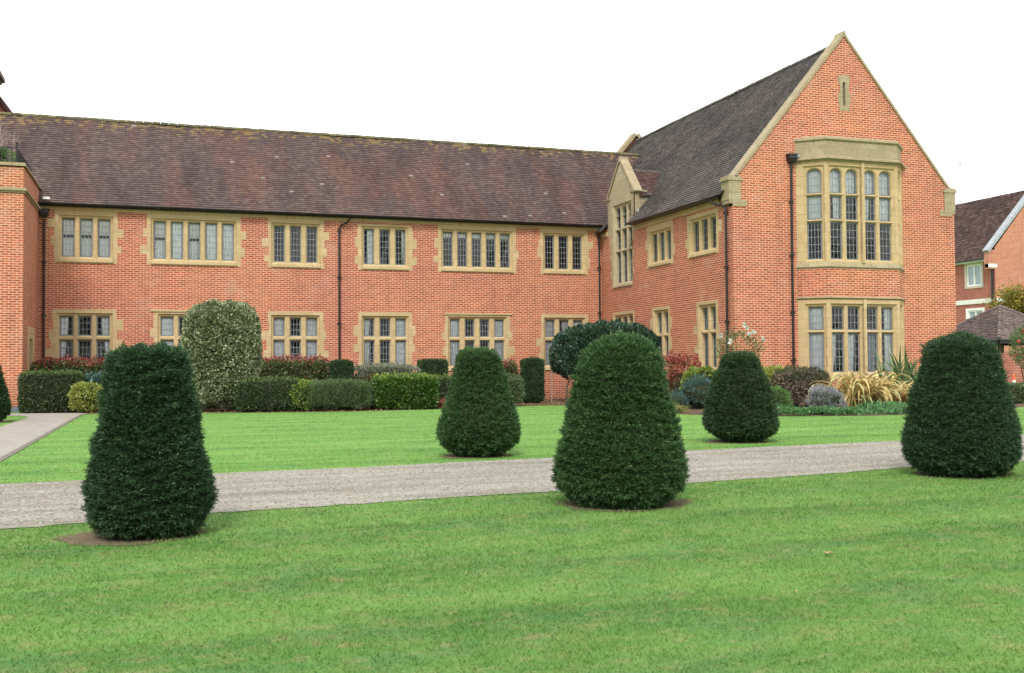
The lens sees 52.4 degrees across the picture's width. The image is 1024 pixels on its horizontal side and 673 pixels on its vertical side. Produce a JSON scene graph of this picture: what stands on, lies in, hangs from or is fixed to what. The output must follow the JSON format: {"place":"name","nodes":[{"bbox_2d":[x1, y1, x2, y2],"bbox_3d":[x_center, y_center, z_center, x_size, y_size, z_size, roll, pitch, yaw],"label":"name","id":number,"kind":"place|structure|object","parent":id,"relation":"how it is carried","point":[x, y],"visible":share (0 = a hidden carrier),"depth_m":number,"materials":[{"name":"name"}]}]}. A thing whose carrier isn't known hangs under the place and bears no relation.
{"place":"outdoors","nodes":[
{"label":"outdoors","id":0,"kind":"place"},
{"bbox_2d":[0,413,84,457],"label":"path","id":1,"kind":"structure","parent":0,"point":[21,432],"depth_m":22.21,"materials":[{"name":"concrete"}]},
{"bbox_2d":[0,405,1023,672],"bbox_3d":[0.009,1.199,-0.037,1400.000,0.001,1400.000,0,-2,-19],"label":"ground","id":2,"kind":"structure","parent":0,"point":[314,443],"depth_m":6.02,"materials":[{"name":"green plant"}]},
{"bbox_2d":[0,415,81,460],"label":"path edging","id":3,"kind":"object","parent":2,"relation":"on","point":[26,445],"visible":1,"depth_m":17.81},
{"bbox_2d":[53,529,208,545],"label":"bare earth","id":4,"kind":"structure","parent":2,"relation":"on","point":[88,538],"depth_m":7.40,"materials":[{"name":"brown soil"}]},
{"bbox_2d":[78,341,219,542],"bbox_3d":[-2.657,0.738,7.662,0.987,1.441,0.955,0,-2,-19],"label":"yew topiary","id":5,"kind":"object","parent":4,"relation":"on","point":[149,472],"visible":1,"depth_m":7.38,"materials":[{"name":"green plant"}]},
{"bbox_2d":[439,454,511,457],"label":"bare earth","id":6,"kind":"structure","parent":2,"relation":"on","point":[453,456],"depth_m":14.19,"materials":[{"name":"brown soil"}]},
{"bbox_2d":[434,346,521,456],"bbox_3d":[-0.463,0.878,14.396,1.256,1.542,1.237,0,-2,-19],"label":"yew topiary","id":7,"kind":"object","parent":6,"relation":"on","point":[480,416],"visible":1,"depth_m":14.06,"materials":[{"name":"green plant"}]},
{"bbox_2d":[0,31,956,411],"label":"brick building","id":8,"kind":"structure","parent":2,"relation":"on","point":[802,213],"depth_m":37.05,"materials":[{"name":"brick"}]},
{"bbox_2d":[0,148,15,161],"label":"box planting","id":9,"kind":"object","parent":8,"relation":"on","point":[4,153],"visible":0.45,"depth_m":31.70,"materials":[{"name":"green plant"}]},
{"bbox_2d":[0,122,20,161],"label":"bare shrub","id":10,"kind":"object","parent":8,"relation":"on","point":[1,131],"visible":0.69,"depth_m":32.08,"materials":[{"name":"plant"}]},
{"bbox_2d":[27,326,34,370],"bbox_3d":[-15.470,0.944,33.065,0.370,2.480,1.820,0,-2,-19],"label":"doorway","id":11,"kind":"structure","parent":8,"relation":"in","point":[30,331],"depth_m":33.26,"materials":[{"name":"stone"}]},
{"bbox_2d":[45,309,122,360],"bbox_3d":[-14.605,0.186,35.615,2.476,2.220,0.317,0,-2,-19],"label":"window","id":12,"kind":"structure","parent":8,"relation":"in","point":[58,336],"depth_m":35.58,"materials":[{"name":"stone"}]},
{"bbox_2d":[48,210,123,263],"bbox_3d":[-14.625,-3.402,35.753,2.415,1.800,0.365,0,-2,-19],"label":"window","id":13,"kind":"structure","parent":8,"relation":"in","point":[77,249],"depth_m":35.74,"materials":[{"name":"stone"}]},
{"bbox_2d":[150,310,186,347],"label":"window","id":14,"kind":"structure","parent":8,"relation":"in","point":[167,323],"depth_m":36.51,"materials":[{"name":"stone"}]},
{"bbox_2d":[140,213,245,266],"bbox_3d":[-11.279,-3.391,36.883,3.594,1.800,0.364,0,-2,-19],"label":"window","id":15,"kind":"structure","parent":8,"relation":"in","point":[220,238],"depth_m":36.88,"materials":[{"name":"stone"}]},
{"bbox_2d":[261,311,328,359],"bbox_3d":[-7.898,0.208,37.882,2.405,2.220,0.317,0,-2,-19],"label":"window","id":16,"kind":"structure","parent":8,"relation":"in","point":[311,337],"depth_m":37.90,"materials":[{"name":"stone"}]},
{"bbox_2d":[262,218,328,268],"bbox_3d":[-7.892,-3.382,37.970,2.423,1.800,0.255,0,-2,-19],"label":"window","id":17,"kind":"structure","parent":8,"relation":"in","point":[287,224],"depth_m":37.96,"materials":[{"name":"stone"}]},
{"bbox_2d":[353,312,414,366],"bbox_3d":[-4.784,0.218,38.935,2.346,2.220,0.318,0,-2,-19],"label":"window","id":18,"kind":"structure","parent":8,"relation":"in","point":[401,330],"depth_m":38.96,"materials":[{"name":"stone"}]},
{"bbox_2d":[355,223,416,270],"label":"window","id":19,"kind":"structure","parent":8,"relation":"in","point":[408,243],"depth_m":39.04,"materials":[{"name":"stone"}]},
{"bbox_2d":[433,224,518,272],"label":"window","id":20,"kind":"structure","parent":8,"relation":"in","point":[484,233],"depth_m":40.18,"materials":[{"name":"stone"}]},
{"bbox_2d":[442,313,514,371],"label":"window","id":21,"kind":"structure","parent":8,"relation":"in","point":[498,336],"depth_m":40.07,"materials":[{"name":"stone"}]},
{"bbox_2d":[536,314,587,370],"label":"window","id":22,"kind":"structure","parent":8,"relation":"in","point":[550,323],"depth_m":41.13,"materials":[{"name":"stone"}]},
{"bbox_2d":[537,228,592,274],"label":"window","id":23,"kind":"structure","parent":8,"relation":"in","point":[585,245],"depth_m":41.35,"materials":[{"name":"stone"}]},
{"bbox_2d":[608,164,634,287],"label":"dormer window","id":24,"kind":"structure","parent":8,"relation":"in","point":[620,195],"depth_m":40.12,"materials":[{"name":"grey stone"}]},
{"bbox_2d":[613,310,633,323],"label":"window","id":25,"kind":"structure","parent":8,"relation":"in","point":[622,316],"depth_m":39.78,"materials":[{"name":"stone"}]},
{"bbox_2d":[645,220,674,268],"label":"window","id":26,"kind":"structure","parent":8,"relation":"in","point":[665,246],"depth_m":37.11,"materials":[{"name":"stone"}]},
{"bbox_2d":[650,306,671,372],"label":"window","id":27,"kind":"structure","parent":8,"relation":"in","point":[658,323],"depth_m":36.77,"materials":[{"name":"stone"}]},
{"bbox_2d":[685,208,721,258],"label":"window","id":28,"kind":"structure","parent":8,"relation":"in","point":[691,244],"depth_m":34.22,"materials":[{"name":"stone"}]},
{"bbox_2d":[694,300,720,369],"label":"window","id":29,"kind":"structure","parent":8,"relation":"in","point":[706,331],"depth_m":33.85,"materials":[{"name":"stone"}]},
{"bbox_2d":[796,161,826,263],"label":"bay window","id":30,"kind":"structure","parent":8,"relation":"in","point":[811,209],"depth_m":32.89,"materials":[{"name":"stone"}]},
{"bbox_2d":[798,299,828,371],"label":"bay window","id":31,"kind":"structure","parent":8,"relation":"in","point":[813,332],"depth_m":32.78,"materials":[{"name":"stone"}]},
{"bbox_2d":[826,161,898,263],"bbox_3d":[11.086,-3.910,33.134,2.700,3.190,0.243,0,-2,-19],"label":"bay window","id":32,"kind":"structure","parent":8,"relation":"in","point":[842,178],"depth_m":33.15,"materials":[{"name":"stone"}]},
{"bbox_2d":[828,299,899,373],"bbox_3d":[11.115,0.013,33.013,2.700,2.360,0.241,0,-2,-19],"label":"bay window","id":33,"kind":"structure","parent":8,"relation":"in","point":[891,331],"depth_m":33.00,"materials":[{"name":"stone"}]},
{"bbox_2d":[897,166,902,265],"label":"bay window","id":34,"kind":"structure","parent":8,"relation":"in","point":[899,172],"depth_m":34.07,"materials":[{"name":"stone"}]},
{"bbox_2d":[900,300,904,371],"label":"bay window","id":35,"kind":"structure","parent":8,"relation":"in","point":[902,328],"depth_m":33.95,"materials":[{"name":"stone"}]},
{"bbox_2d":[24,398,1023,415],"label":"flower bed","id":36,"kind":"object","parent":2,"relation":"on","point":[692,411],"visible":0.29,"depth_m":30.30,"materials":[{"name":"brown plant"}]},
{"bbox_2d":[17,369,85,412],"bbox_3d":[-13.594,1.593,30.794,1.856,1.290,1.374,0,-2,-19],"label":"clipped hedge","id":37,"kind":"object","parent":36,"relation":"on","point":[43,391],"visible":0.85,"depth_m":30.25,"materials":[{"name":"green plant"}]},
{"bbox_2d":[29,354,105,375],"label":"photinia hedge","id":38,"kind":"object","parent":36,"relation":"on","point":[93,364],"visible":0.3,"depth_m":33.19,"materials":[{"name":"red plant"}]},
{"bbox_2d":[67,381,103,412],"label":"golden shrub","id":39,"kind":"object","parent":36,"relation":"on","point":[81,394],"visible":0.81,"depth_m":30.00,"materials":[{"name":"yellow plant"}]},
{"bbox_2d":[78,371,103,410],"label":"blue shrub","id":40,"kind":"object","parent":36,"relation":"on","point":[92,378],"visible":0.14,"depth_m":31.48,"materials":[{"name":"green plant"}]},
{"bbox_2d":[179,298,262,410],"bbox_3d":[-8.567,0.546,30.763,2.425,3.309,2.130,0,-2,-19],"label":"variegated shrub","id":41,"kind":"object","parent":36,"relation":"on","point":[221,341],"visible":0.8,"depth_m":30.00,"materials":[{"name":"green plant"}]},
{"bbox_2d":[233,375,304,411],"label":"hedge","id":42,"kind":"object","parent":36,"relation":"on","point":[265,393],"visible":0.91,"depth_m":29.78,"materials":[{"name":"green plant"}]},
{"bbox_2d":[260,353,332,380],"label":"photinia hedge","id":43,"kind":"object","parent":36,"relation":"on","point":[311,367],"visible":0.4,"depth_m":35.16,"materials":[{"name":"green plant"}]},
{"bbox_2d":[288,378,317,410],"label":"yellow green shrub","id":44,"kind":"object","parent":36,"relation":"on","point":[298,398],"visible":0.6,"depth_m":29.95,"materials":[{"name":"green plant"}]},
{"bbox_2d":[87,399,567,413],"bbox_3d":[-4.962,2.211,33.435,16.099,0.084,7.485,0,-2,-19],"label":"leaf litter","id":45,"kind":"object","parent":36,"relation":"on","point":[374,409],"visible":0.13,"depth_m":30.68,"materials":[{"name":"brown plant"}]},
{"bbox_2d":[302,377,374,410],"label":"rosemary bush","id":46,"kind":"object","parent":36,"relation":"on","point":[337,394],"visible":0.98,"depth_m":30.05,"materials":[{"name":"green plant"}]},
{"bbox_2d":[328,359,353,378],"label":"clipped yew block","id":47,"kind":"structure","parent":36,"relation":"on","point":[342,368],"depth_m":35.40,"materials":[{"name":"green plant"}]},
{"bbox_2d":[360,373,379,408],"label":"brown hedge","id":48,"kind":"object","parent":36,"relation":"on","point":[367,377],"visible":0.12,"depth_m":31.47,"materials":[{"name":"brown plant"}]},
{"bbox_2d":[351,360,421,379],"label":"grey shrub","id":49,"kind":"object","parent":36,"relation":"on","point":[380,368],"visible":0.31,"depth_m":35.96,"materials":[{"name":"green plant"}]},
{"bbox_2d":[369,371,439,409],"bbox_3d":[-3.251,1.599,31.328,2.124,1.162,1.577,0,-2,-19],"label":"green hedge","id":50,"kind":"object","parent":36,"relation":"on","point":[412,390],"visible":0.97,"depth_m":30.77,"materials":[{"name":"green plant"}]},
{"bbox_2d":[416,358,448,375],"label":"clipped yew block","id":51,"kind":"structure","parent":36,"relation":"on","point":[438,366],"depth_m":36.60,"materials":[{"name":"green plant"}]},
{"bbox_2d":[433,398,444,407],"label":"red bedding plant","id":52,"kind":"object","parent":36,"relation":"on","point":[440,401],"visible":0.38,"depth_m":31.46,"materials":[{"name":"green plant"}]},
{"bbox_2d":[431,373,452,405],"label":"hedge","id":53,"kind":"object","parent":36,"relation":"on","point":[444,382],"visible":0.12,"depth_m":32.16,"materials":[{"name":"green plant"}]},
{"bbox_2d":[455,358,519,381],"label":"photinia hedge","id":54,"kind":"object","parent":36,"relation":"on","point":[511,365],"visible":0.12,"depth_m":37.63,"materials":[{"name":"red plant"}]},
{"bbox_2d":[504,372,524,403],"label":"round shrub","id":55,"kind":"object","parent":36,"relation":"on","point":[516,387],"visible":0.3,"depth_m":32.74,"materials":[{"name":"green plant"}]},
{"bbox_2d":[520,357,545,402],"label":"yew column","id":56,"kind":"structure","parent":36,"relation":"on","point":[532,371],"depth_m":35.52,"materials":[{"name":"green plant"}]},
{"bbox_2d":[551,371,551,401],"bbox_3d":[1.395,1.756,36.533,0.046,1.110,0.036,0,-2,-19],"label":"garden stake","id":57,"kind":"object","parent":36,"relation":"on","point":[551,386],"visible":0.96,"depth_m":36.52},
{"bbox_2d":[548,318,661,401],"bbox_3d":[3.461,0.826,37.668,4.559,3.017,3.057,0,-2,-19],"label":"laurel tree","id":58,"kind":"object","parent":36,"relation":"on","point":[567,345],"visible":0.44,"depth_m":36.77,"materials":[{"name":"green plant"}]},
{"bbox_2d":[669,378,684,393],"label":"bronze shrub","id":59,"kind":"object","parent":36,"relation":"on","point":[676,383],"visible":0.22,"depth_m":32.28,"materials":[{"name":"brown plant"}]},
{"bbox_2d":[668,387,688,407],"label":"blue shrub","id":60,"kind":"object","parent":36,"relation":"on","point":[678,398],"visible":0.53,"depth_m":29.40,"materials":[{"name":"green plant"}]},
{"bbox_2d":[661,350,702,394],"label":"red shrub","id":61,"kind":"object","parent":36,"relation":"on","point":[673,359],"visible":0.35,"depth_m":32.83,"materials":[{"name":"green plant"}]},
{"bbox_2d":[674,402,693,412],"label":"grass clump","id":62,"kind":"object","parent":36,"relation":"on","point":[679,408],"visible":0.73,"depth_m":27.13,"materials":[{"name":"plant"}]},
{"bbox_2d":[678,373,711,408],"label":"blue shrub","id":63,"kind":"object","parent":36,"relation":"on","point":[694,390],"visible":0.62,"depth_m":29.59,"materials":[{"name":"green plant"}]},
{"bbox_2d":[679,366,715,389],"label":"yellow green shrub","id":64,"kind":"object","parent":36,"relation":"on","point":[708,371],"visible":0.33,"depth_m":30.42,"materials":[{"name":"green plant"}]},
{"bbox_2d":[715,322,764,359],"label":"rose bush","id":65,"kind":"object","parent":36,"relation":"on","point":[749,335],"visible":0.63,"depth_m":29.69,"materials":[{"name":"green plant"}]},
{"bbox_2d":[763,364,793,387],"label":"golden shrub","id":66,"kind":"object","parent":36,"relation":"on","point":[770,370],"visible":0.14,"depth_m":29.23,"materials":[{"name":"yellow plant"}]},
{"bbox_2d":[771,385,792,405],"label":"shrub","id":67,"kind":"object","parent":36,"relation":"on","point":[781,396],"visible":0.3,"depth_m":26.96,"materials":[{"name":"green plant"}]},
{"bbox_2d":[769,364,833,407],"bbox_3d":[8.062,1.387,29.101,1.957,1.290,1.331,0,-2,-19],"label":"pink shrub","id":68,"kind":"object","parent":36,"relation":"on","point":[797,382],"visible":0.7,"depth_m":28.65,"materials":[{"name":"green plant"}]},
{"bbox_2d":[804,384,848,413],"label":"lavender bush","id":69,"kind":"object","parent":36,"relation":"on","point":[822,396],"visible":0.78,"depth_m":25.81,"materials":[{"name":"grey plant"}]},
{"bbox_2d":[776,399,906,415],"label":"ground cover","id":70,"kind":"object","parent":36,"relation":"on","point":[889,407],"visible":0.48,"depth_m":25.55,"materials":[{"name":"green plant"}]},
{"bbox_2d":[803,369,910,409],"bbox_3d":[9.518,1.447,28.318,3.968,1.088,3.015,0,-2,-19],"label":"striped flax","id":71,"kind":"object","parent":36,"relation":"on","point":[856,390],"visible":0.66,"depth_m":27.83,"materials":[{"name":"yellow plant"}]},
{"bbox_2d":[859,343,923,387],"bbox_3d":[11.389,1.076,30.583,3.309,1.943,2.942,0,-2,-19],"label":"green flax","id":72,"kind":"object","parent":36,"relation":"on","point":[908,369],"visible":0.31,"depth_m":30.23,"materials":[{"name":"green plant"}]},
{"bbox_2d":[869,379,913,404],"bbox_3d":[10.657,1.580,28.941,2.149,0.844,2.161,0,-2,-11],"label":"striped flax","id":73,"kind":"object","parent":36,"relation":"on","point":[904,395],"visible":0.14,"depth_m":28.69,"materials":[{"name":"beige plant"}]},
{"bbox_2d":[1008,381,1023,402],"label":"hedge","id":74,"kind":"object","parent":36,"relation":"on","point":[1016,389],"visible":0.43,"depth_m":32.32,"materials":[{"name":"green plant"}]},
{"bbox_2d":[554,499,691,511],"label":"bare earth","id":75,"kind":"structure","parent":2,"relation":"on","point":[677,503],"depth_m":8.95,"materials":[{"name":"brown soil"}]},
{"bbox_2d":[550,329,690,509],"bbox_3d":[0.969,0.708,9.212,1.254,1.546,1.249,0,-2,-19],"label":"yew topiary","id":76,"kind":"object","parent":75,"relation":"on","point":[620,443],"visible":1,"depth_m":8.83,"materials":[{"name":"green plant"}]},
{"bbox_2d":[705,440,765,442],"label":"bare earth","id":77,"kind":"structure","parent":2,"relation":"on","point":[716,441],"depth_m":16.50,"materials":[{"name":"brown soil"}]},
{"bbox_2d":[700,350,780,442],"bbox_3d":[3.670,0.949,16.735,1.310,1.486,1.328,0,-2,-19],"label":"yew topiary","id":78,"kind":"object","parent":77,"relation":"on","point":[740,402],"visible":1,"depth_m":16.36,"materials":[{"name":"green plant"}]},
{"bbox_2d":[913,471,1012,478],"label":"bare earth","id":79,"kind":"structure","parent":2,"relation":"on","point":[961,477],"depth_m":11.21,"materials":[{"name":"brown soil"}]},
{"bbox_2d":[899,329,1023,477],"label":"yew topiary","id":80,"kind":"object","parent":79,"relation":"on","point":[962,418],"visible":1,"depth_m":11.10,"materials":[{"name":"green plant"}]},
{"bbox_2d":[956,305,1023,382],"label":"brick shelter","id":81,"kind":"object","parent":2,"relation":"on","point":[996,324],"visible":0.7,"depth_m":47.51,"materials":[{"name":"ceramic"}]},
{"bbox_2d":[981,278,1023,313],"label":"autumn tree","id":82,"kind":"object","parent":2,"relation":"on","point":[1014,299],"visible":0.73,"depth_m":54.40,"materials":[{"name":"yellow plant"}]},
{"bbox_2d":[0,435,1023,528],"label":"driveway","id":83,"kind":"structure","parent":0,"point":[283,496],"depth_m":11.17,"materials":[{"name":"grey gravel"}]},
{"bbox_2d":[0,0,1023,203],"label":"sky","id":84,"kind":"structure","parent":0,"point":[592,75],"materials":[{"name":"white"}]},
{"bbox_2d":[954,190,1023,352],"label":"brick house","id":85,"kind":"structure","parent":0,"point":[989,245],"depth_m":64.46,"materials":[{"name":"red brick"}]},
{"bbox_2d":[964,262,983,288],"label":"window","id":86,"kind":"structure","parent":85,"relation":"in","point":[973,272],"depth_m":64.42,"materials":[{"name":"white glass"}]},
{"bbox_2d":[966,307,984,318],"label":"window","id":87,"kind":"structure","parent":85,"relation":"in","point":[971,312],"depth_m":64.49,"materials":[{"name":"white paint"}]},
{"bbox_2d":[1008,325,1023,381],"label":"rose bush","id":88,"kind":"object","parent":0,"point":[1020,348],"visible":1,"depth_m":40.82,"materials":[{"name":"green plant"}]},
{"label":"bare earth","id":89,"kind":"structure","parent":0,"visible":0},
{"bbox_2d":[0,364,12,421],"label":"yew topiary","id":90,"kind":"object","parent":89,"relation":"on","point":[5,405],"visible":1,"depth_m":24.93,"materials":[{"name":"green plant"}]}
]}

